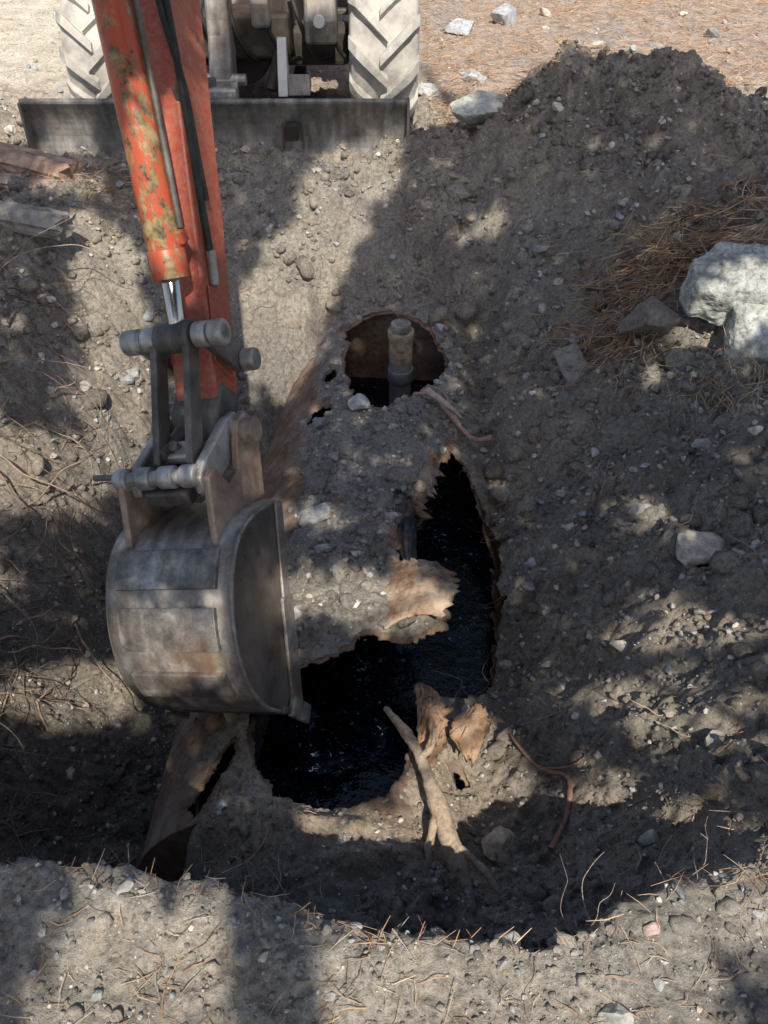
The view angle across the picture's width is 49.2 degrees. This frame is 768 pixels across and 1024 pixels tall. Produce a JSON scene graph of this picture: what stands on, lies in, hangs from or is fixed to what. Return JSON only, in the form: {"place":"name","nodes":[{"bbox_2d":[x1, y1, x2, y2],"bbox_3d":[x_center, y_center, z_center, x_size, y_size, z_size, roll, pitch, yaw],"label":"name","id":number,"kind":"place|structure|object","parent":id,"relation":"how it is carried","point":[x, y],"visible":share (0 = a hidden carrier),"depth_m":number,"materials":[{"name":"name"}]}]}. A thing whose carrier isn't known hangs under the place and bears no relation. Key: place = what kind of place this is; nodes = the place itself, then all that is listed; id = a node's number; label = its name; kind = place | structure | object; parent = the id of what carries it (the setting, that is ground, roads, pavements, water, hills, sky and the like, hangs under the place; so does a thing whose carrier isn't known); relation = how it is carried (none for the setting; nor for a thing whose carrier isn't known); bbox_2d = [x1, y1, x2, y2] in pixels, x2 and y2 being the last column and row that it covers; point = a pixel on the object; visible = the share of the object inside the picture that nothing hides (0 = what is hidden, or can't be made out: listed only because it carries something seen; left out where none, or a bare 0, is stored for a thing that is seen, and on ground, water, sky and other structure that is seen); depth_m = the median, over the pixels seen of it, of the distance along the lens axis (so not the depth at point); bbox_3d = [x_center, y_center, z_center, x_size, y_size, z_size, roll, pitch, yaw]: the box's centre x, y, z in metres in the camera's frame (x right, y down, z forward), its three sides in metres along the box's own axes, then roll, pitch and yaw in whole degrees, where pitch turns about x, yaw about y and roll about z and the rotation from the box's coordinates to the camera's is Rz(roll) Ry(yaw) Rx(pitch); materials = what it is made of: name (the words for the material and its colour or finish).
{"place":"outdoors","nodes":[
{"label":"outdoors","id":0,"kind":"place"},
{"bbox_2d":[0,0,767,1023],"bbox_3d":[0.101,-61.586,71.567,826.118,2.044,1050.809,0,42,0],"label":"ground","id":1,"kind":"structure","parent":0,"point":[290,354],"depth_m":3.22,"materials":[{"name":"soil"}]},
{"bbox_2d":[17,97,36,149],"bbox_3d":[-1.930,-2.053,4.597,0.014,0.380,0.120,0,42,0],"label":"blade end plate","id":2,"kind":"object","parent":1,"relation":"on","point":[28,130],"visible":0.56,"depth_m":4.53,"materials":[{"name":"metal"}]},
{"bbox_2d":[0,173,63,188],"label":"broken log","id":3,"kind":"object","parent":1,"relation":"on","point":[4,177],"visible":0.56,"depth_m":4.19,"materials":[{"name":"brown wood"}]},
{"bbox_2d":[0,200,76,240],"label":"broken log","id":4,"kind":"object","parent":1,"relation":"on","point":[36,220],"visible":0.98,"depth_m":3.79,"materials":[{"name":"grey wood"}]},
{"bbox_2d":[0,142,87,182],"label":"broken log","id":5,"kind":"object","parent":1,"relation":"on","point":[16,159],"visible":0.81,"depth_m":4.23,"materials":[{"name":"brown wood"}]},
{"bbox_2d":[55,0,111,97],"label":"tyre lugs","id":6,"kind":"object","parent":1,"relation":"on","point":[88,22],"visible":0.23,"depth_m":4.61,"materials":[{"name":"beige rubber"}]},
{"bbox_2d":[60,0,112,97],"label":"tyre","id":7,"kind":"object","parent":1,"relation":"on","point":[73,47],"visible":0.27,"depth_m":4.62,"materials":[{"name":"rubber"}]},
{"bbox_2d":[115,877,133,894],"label":"rock","id":8,"kind":"object","parent":1,"relation":"on","point":[126,884],"visible":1,"depth_m":1.61,"materials":[{"name":"stone"}]},
{"bbox_2d":[125,367,139,380],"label":"rock","id":9,"kind":"object","parent":1,"relation":"on","point":[134,372],"visible":0.75,"depth_m":4.14,"materials":[{"name":"stone"}]},
{"bbox_2d":[91,0,310,722],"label":"arm assembly","id":10,"kind":"object","parent":1,"relation":"on","point":[200,615],"visible":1,"depth_m":2.37,"materials":[{"name":"orange paint"}]},
{"bbox_2d":[21,104,406,157],"bbox_3d":[-0.900,-2.051,4.594,2.060,0.370,0.091,0,42,0],"label":"dozer blade","id":11,"kind":"object","parent":1,"relation":"on","point":[59,129],"visible":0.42,"depth_m":4.57,"materials":[{"name":"metal"}]},
{"bbox_2d":[19,98,408,103],"bbox_3d":[-0.900,-2.174,4.447,2.060,0.032,0.032,0,42,0],"label":"blade top tube","id":12,"kind":"object","parent":11,"relation":"on","point":[232,101],"visible":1,"depth_m":4.43,"materials":[{"name":"metal"}]},
{"bbox_2d":[281,123,284,149],"bbox_3d":[-0.552,-2.150,4.644,0.015,0.278,0.180,0,42,0],"label":"blade arm lug","id":13,"kind":"object","parent":11,"relation":"attached to","point":[283,133],"visible":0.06,"depth_m":4.60,"materials":[{"name":"metal"}]},
{"bbox_2d":[285,66,306,140],"bbox_3d":[-0.500,-2.354,4.811,0.070,0.183,0.803,0,42,0],"label":"blade arm","id":14,"kind":"object","parent":11,"relation":"attached to","point":[292,130],"visible":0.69,"depth_m":4.56},
{"bbox_2d":[300,123,303,149],"bbox_3d":[-0.448,-2.150,4.644,0.015,0.278,0.180,0,42,0],"label":"blade arm lug","id":15,"kind":"object","parent":11,"relation":"attached to","point":[302,135],"visible":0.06,"depth_m":4.60,"materials":[{"name":"metal"}]},
{"bbox_2d":[406,97,409,139],"bbox_3d":[0.130,-2.053,4.597,0.014,0.380,0.120,0,42,0],"label":"blade end plate","id":16,"kind":"object","parent":11,"relation":"attached to","point":[408,117],"visible":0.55,"depth_m":4.48,"materials":[{"name":"metal"}]},
{"bbox_2d":[236,59,270,83],"bbox_3d":[-0.800,-2.666,4.799,0.340,0.340,0.300,0,42,0],"label":"axle housing","id":17,"kind":"object","parent":1,"relation":"on","point":[253,71],"visible":0.2,"depth_m":4.74,"materials":[{"name":"black metal"}]},
{"bbox_2d":[201,0,303,58],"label":"chassis frame","id":18,"kind":"object","parent":17,"relation":"on","point":[257,42],"visible":0.37,"depth_m":4.55,"materials":[{"name":"black metal"}]},
{"bbox_2d":[201,11,237,60],"bbox_3d":[-0.888,-2.632,4.549,0.261,0.388,0.116,-24,47,-24],"label":"chassis hose","id":19,"kind":"object","parent":18,"relation":"attached to","point":[204,22],"visible":0.2,"depth_m":4.45,"materials":[{"name":"black rubber"}]},
{"bbox_2d":[204,0,236,85],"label":"hydraulic cylinder","id":20,"kind":"object","parent":18,"relation":"attached to","point":[221,50],"visible":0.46,"depth_m":4.42,"materials":[{"name":"grey metal"}]},
{"bbox_2d":[209,86,239,97],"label":"tow hook block","id":21,"kind":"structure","parent":20,"relation":"attached to","point":[222,92],"depth_m":4.47,"materials":[{"name":"grey metal"}]},
{"bbox_2d":[208,77,216,87],"bbox_3d":[-0.920,-2.279,4.488,0.050,0.080,0.050,0,42,0],"label":"tow pin","id":22,"kind":"object","parent":21,"relation":"attached to","point":[211,81],"visible":0.56,"depth_m":4.46,"materials":[{"name":"grey metal"}]},
{"bbox_2d":[230,81,238,93],"bbox_3d":[-0.800,-2.271,4.495,0.044,0.060,0.044,0,42,0],"label":"tow pin","id":23,"kind":"object","parent":21,"relation":"attached to","point":[234,84],"visible":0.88,"depth_m":4.47,"materials":[{"name":"grey metal"}]},
{"bbox_2d":[207,74,246,85],"bbox_3d":[-0.860,-2.320,4.505,0.240,0.060,0.060,0,42,0],"label":"blade lift pin","id":24,"kind":"object","parent":20,"relation":"attached to","point":[241,79],"visible":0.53,"depth_m":4.48,"materials":[{"name":"grey metal"}]},
{"bbox_2d":[231,9,271,61],"bbox_3d":[-0.718,-2.632,4.550,0.260,0.386,0.117,-23,47,-24],"label":"chassis hose","id":25,"kind":"object","parent":18,"relation":"attached to","point":[249,54],"visible":0.82,"depth_m":4.52,"materials":[{"name":"black rubber"}]},
{"bbox_2d":[249,0,272,27],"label":"frame bracket","id":26,"kind":"object","parent":18,"relation":"attached to","point":[261,11],"visible":0.95,"depth_m":4.38,"materials":[{"name":"grey metal"}]},
{"bbox_2d":[206,20,348,64],"bbox_3d":[-0.800,-2.713,4.851,1.200,0.200,0.200,0,42,0],"label":"front axle","id":27,"kind":"object","parent":18,"relation":"attached to","point":[301,49],"visible":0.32,"depth_m":4.79,"materials":[{"name":"black metal"}]},
{"bbox_2d":[266,0,292,91],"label":"side strut","id":28,"kind":"object","parent":18,"relation":"attached to","point":[272,84],"visible":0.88,"depth_m":4.58,"materials":[{"name":"black metal"}]},
{"bbox_2d":[277,37,288,96],"bbox_3d":[-0.545,-2.395,4.512,0.050,0.259,0.149,0,42,0],"label":"white bracket","id":29,"kind":"object","parent":28,"relation":"attached to","point":[282,63],"visible":0.92,"depth_m":4.49,"materials":[{"name":"grey metal"}]},
{"bbox_2d":[287,74,311,95],"bbox_3d":[-0.460,-2.341,4.573,0.120,0.098,0.127,0,42,0],"label":"white bracket web","id":30,"kind":"object","parent":29,"relation":"attached to","point":[299,84],"visible":1,"depth_m":4.54},
{"bbox_2d":[266,27,302,61],"bbox_3d":[-0.548,-2.632,4.549,0.260,0.387,0.117,-24,47,-24],"label":"chassis hose","id":31,"kind":"object","parent":18,"relation":"attached to","point":[274,43],"visible":0.5,"depth_m":4.53,"materials":[{"name":"black rubber"}]},
{"bbox_2d":[337,0,347,14],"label":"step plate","id":32,"kind":"object","parent":18,"relation":"attached to","point":[342,5],"depth_m":5.11,"materials":[{"name":"metal"}]},
{"bbox_2d":[294,608,302,619],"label":"rock","id":33,"kind":"object","parent":1,"relation":"on","point":[297,612],"visible":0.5,"depth_m":2.83,"materials":[{"name":"stone"}]},
{"bbox_2d":[138,310,502,881],"bbox_3d":[-0.079,0.292,3.801,1.230,1.295,2.934,4,42,4],"label":"rusted tank","id":34,"kind":"object","parent":1,"relation":"on","point":[415,586],"visible":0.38,"depth_m":2.90,"materials":[{"name":"metal"}]},
{"bbox_2d":[300,502,330,523],"bbox_3d":[-0.261,0.018,3.271,0.147,0.075,0.095,-24,47,-24],"label":"rock","id":35,"kind":"object","parent":34,"relation":"on","point":[320,513],"visible":0.7,"depth_m":3.24,"materials":[{"name":"stone"}]},
{"bbox_2d":[189,375,494,816],"bbox_3d":[-0.078,0.210,3.727,1.130,0.001,2.920,4,42,4],"label":"oil liquid","id":36,"kind":"object","parent":34,"relation":"in","point":[346,746],"visible":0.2,"depth_m":3.23,"materials":[{"name":"black liquid"}]},
{"bbox_2d":[388,318,413,404],"bbox_3d":[0.085,-0.626,4.469,0.134,0.850,0.134,0,42,0],"label":"vent pipe","id":37,"kind":"object","parent":34,"relation":"attached to","point":[400,338],"visible":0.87,"depth_m":4.27,"materials":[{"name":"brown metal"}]},
{"bbox_2d":[303,0,337,44],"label":"frame bracket","id":38,"kind":"object","parent":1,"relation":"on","point":[327,32],"visible":1,"depth_m":4.40,"materials":[{"name":"grey metal"}]},
{"bbox_2d":[290,0,332,62],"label":"chassis hose","id":39,"kind":"object","parent":38,"relation":"attached to","point":[308,46],"visible":0.94,"depth_m":4.50,"materials":[{"name":"rubber"}]},
{"bbox_2d":[313,14,324,28],"bbox_3d":[-0.340,-2.577,4.401,0.060,0.060,0.070,0,42,0],"label":"frame bolt","id":40,"kind":"object","parent":38,"relation":"attached to","point":[318,21],"visible":1,"depth_m":4.38,"materials":[{"name":"silver metal"}]},
{"bbox_2d":[334,41,348,60],"bbox_3d":[-0.208,-2.632,4.550,0.260,0.386,0.117,-23,47,-24],"label":"chassis hose","id":41,"kind":"object","parent":38,"relation":"attached to","point":[341,52],"visible":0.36,"depth_m":4.56,"materials":[{"name":"rubber"}]},
{"bbox_2d":[314,544,327,553],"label":"rock","id":42,"kind":"object","parent":1,"relation":"on","point":[319,549],"visible":0.98,"depth_m":3.08,"materials":[{"name":"stone"}]},
{"bbox_2d":[327,451,338,459],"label":"rock","id":43,"kind":"object","parent":1,"relation":"on","point":[333,455],"visible":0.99,"depth_m":3.47,"materials":[{"name":"stone"}]},
{"bbox_2d":[348,393,369,409],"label":"rock","id":44,"kind":"object","parent":1,"relation":"on","point":[357,401],"visible":1,"depth_m":3.69,"materials":[{"name":"stone"}]},
{"bbox_2d":[0,46,767,1023],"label":"soil lumps","id":45,"kind":"object","parent":1,"relation":"on","point":[718,562],"visible":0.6,"depth_m":3.17,"materials":[{"name":"brown soil"}]},
{"bbox_2d":[507,729,584,851],"bbox_3d":[0.506,0.783,2.501,0.160,0.179,0.458,-5,42,-6],"label":"tree root","id":46,"kind":"object","parent":45,"relation":"on","point":[558,834],"visible":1,"depth_m":2.43,"materials":[{"name":"brown wood"}]},
{"bbox_2d":[0,39,767,1023],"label":"soil clods","id":47,"kind":"object","parent":1,"relation":"on","point":[378,567],"visible":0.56,"depth_m":3.18,"materials":[{"name":"brown soil"}]},
{"bbox_2d":[0,0,767,1023],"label":"pine needles","id":48,"kind":"object","parent":1,"relation":"on","point":[668,264],"visible":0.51,"depth_m":3.75,"materials":[{"name":"brown plant"}]},
{"bbox_2d":[0,64,767,1023],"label":"fine roots","id":49,"kind":"object","parent":1,"relation":"on","point":[86,456],"visible":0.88,"depth_m":3.42,"materials":[{"name":"brown plant"}]},
{"bbox_2d":[0,43,767,1023],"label":"pebbles","id":50,"kind":"object","parent":1,"relation":"on","point":[302,523],"visible":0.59,"depth_m":3.17,"materials":[{"name":"stone"}]},
{"bbox_2d":[348,0,419,125],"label":"tyre lugs","id":51,"kind":"object","parent":1,"relation":"on","point":[370,65],"visible":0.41,"depth_m":4.46,"materials":[{"name":"beige rubber"}]},
{"bbox_2d":[0,1,767,109],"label":"field stones","id":52,"kind":"object","parent":1,"relation":"on","point":[710,32],"visible":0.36,"depth_m":6.44,"materials":[{"name":"beige stone"}]},
{"bbox_2d":[348,0,419,118],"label":"tyre","id":53,"kind":"object","parent":1,"relation":"on","point":[394,21],"visible":0.54,"depth_m":4.47,"materials":[{"name":"rubber"}]},
{"bbox_2d":[7,848,766,970],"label":"dry grass","id":54,"kind":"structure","parent":1,"relation":"on","point":[539,948],"depth_m":1.61,"materials":[{"name":"beige plant"}]},
{"bbox_2d":[418,83,440,95],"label":"rock","id":55,"kind":"object","parent":1,"relation":"on","point":[427,89],"visible":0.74,"depth_m":5.50,"materials":[{"name":"stone"}]},
{"bbox_2d":[383,706,500,894],"bbox_3d":[0.127,0.826,2.366,0.186,0.226,0.622,-15,44,-16],"label":"tree root","id":56,"kind":"object","parent":1,"relation":"on","point":[458,855],"visible":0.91,"depth_m":2.28,"materials":[{"name":"brown wood"}]},
{"bbox_2d":[414,384,491,441],"bbox_3d":[0.321,-0.455,3.842,0.393,0.199,0.113,28,49,27],"label":"splintered root","id":57,"kind":"object","parent":1,"relation":"on","point":[445,405],"visible":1,"depth_m":3.81,"materials":[{"name":"wood"}]},
{"bbox_2d":[440,18,474,35],"bbox_3d":[0.578,-3.871,6.732,0.279,0.163,0.189,13,44,14],"label":"rock","id":58,"kind":"object","parent":1,"relation":"on","point":[457,26],"visible":0.84,"depth_m":6.67,"materials":[{"name":"stone"}]},
{"bbox_2d":[461,69,486,82],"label":"rock","id":59,"kind":"object","parent":1,"relation":"on","point":[472,73],"visible":0.77,"depth_m":5.75,"materials":[{"name":"stone"}]},
{"bbox_2d":[449,90,505,123],"bbox_3d":[0.525,-2.253,4.668,0.313,0.152,0.287,0,42,0],"label":"rock","id":60,"kind":"object","parent":1,"relation":"on","point":[478,106],"visible":0.85,"depth_m":4.62,"materials":[{"name":"stone"}]},
{"bbox_2d":[481,825,512,860],"bbox_3d":[0.328,0.961,2.443,0.104,0.051,0.078,-34,52,-32],"label":"rock","id":61,"kind":"object","parent":1,"relation":"on","point":[496,839],"visible":0.83,"depth_m":2.43,"materials":[{"name":"stone"}]},
{"bbox_2d":[490,2,515,25],"bbox_3d":[0.982,-4.078,6.934,0.229,0.232,0.266,0,42,0],"label":"rock","id":62,"kind":"object","parent":1,"relation":"on","point":[505,13],"visible":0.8,"depth_m":6.84,"materials":[{"name":"stone"}]},
{"bbox_2d":[494,931,520,945],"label":"rock","id":63,"kind":"object","parent":1,"relation":"on","point":[515,937],"visible":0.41,"depth_m":1.59,"materials":[{"name":"stone"}]},
{"bbox_2d":[524,557,536,567],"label":"rock","id":64,"kind":"object","parent":1,"relation":"on","point":[530,562],"visible":1,"depth_m":3.13,"materials":[{"name":"stone"}]},
{"bbox_2d":[555,490,565,498],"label":"rock","id":65,"kind":"object","parent":1,"relation":"on","point":[560,493],"visible":0.93,"depth_m":3.42,"materials":[{"name":"stone"}]},
{"bbox_2d":[553,343,587,381],"bbox_3d":[0.840,-0.646,3.724,0.124,0.058,0.212,-21,62,7],"label":"broken brick","id":66,"kind":"object","parent":1,"relation":"on","point":[565,359],"visible":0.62,"depth_m":3.71,"materials":[{"name":"grey stone"}]},
{"bbox_2d":[598,1001,633,1023],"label":"rock","id":67,"kind":"object","parent":1,"relation":"on","point":[614,1013],"visible":1,"depth_m":1.45,"materials":[{"name":"stone"}]},
{"bbox_2d":[609,640,627,652],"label":"rock","id":68,"kind":"object","parent":1,"relation":"on","point":[620,646],"visible":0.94,"depth_m":2.63,"materials":[{"name":"stone"}]},
{"bbox_2d":[629,503,651,516],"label":"rock","id":69,"kind":"object","parent":1,"relation":"on","point":[637,509],"visible":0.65,"depth_m":2.93,"materials":[{"name":"stone"}]},
{"bbox_2d":[638,829,658,846],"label":"rock","id":70,"kind":"object","parent":1,"relation":"on","point":[648,837],"visible":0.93,"depth_m":2.06,"materials":[{"name":"stone"}]},
{"bbox_2d":[642,921,659,935],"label":"rock","id":71,"kind":"object","parent":1,"relation":"on","point":[651,929],"visible":1,"depth_m":1.56,"materials":[{"name":"stone"}]},
{"bbox_2d":[618,295,684,336],"bbox_3d":[1.097,-0.789,3.431,0.210,0.201,0.235,-21,46,-22],"label":"rock","id":72,"kind":"object","parent":1,"relation":"on","point":[652,313],"visible":0.94,"depth_m":3.36,"materials":[{"name":"stone"}]},
{"bbox_2d":[671,184,693,197],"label":"rock","id":73,"kind":"object","parent":1,"relation":"on","point":[687,190],"visible":0.81,"depth_m":3.87,"materials":[{"name":"stone"}]},
{"bbox_2d":[676,530,725,566],"bbox_3d":[1.021,0.126,2.703,0.163,0.099,0.129,0,42,0],"label":"rock","id":74,"kind":"object","parent":1,"relation":"on","point":[693,548],"visible":0.86,"depth_m":2.67,"materials":[{"name":"stone"}]},
{"bbox_2d":[694,438,711,448],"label":"rock","id":75,"kind":"object","parent":1,"relation":"on","point":[705,443],"visible":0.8,"depth_m":3.00,"materials":[{"name":"stone"}]},
{"bbox_2d":[704,729,725,748],"bbox_3d":[0.847,0.590,2.145,0.050,0.044,0.067,30,50,29],"label":"rock","id":76,"kind":"object","parent":1,"relation":"on","point":[711,740],"visible":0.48,"depth_m":2.14,"materials":[{"name":"stone"}]},
{"bbox_2d":[679,242,767,371],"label":"broken concrete rock","id":77,"kind":"object","parent":1,"relation":"on","point":[725,284],"visible":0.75,"depth_m":3.17,"materials":[{"name":"white concrete"}]}
]}

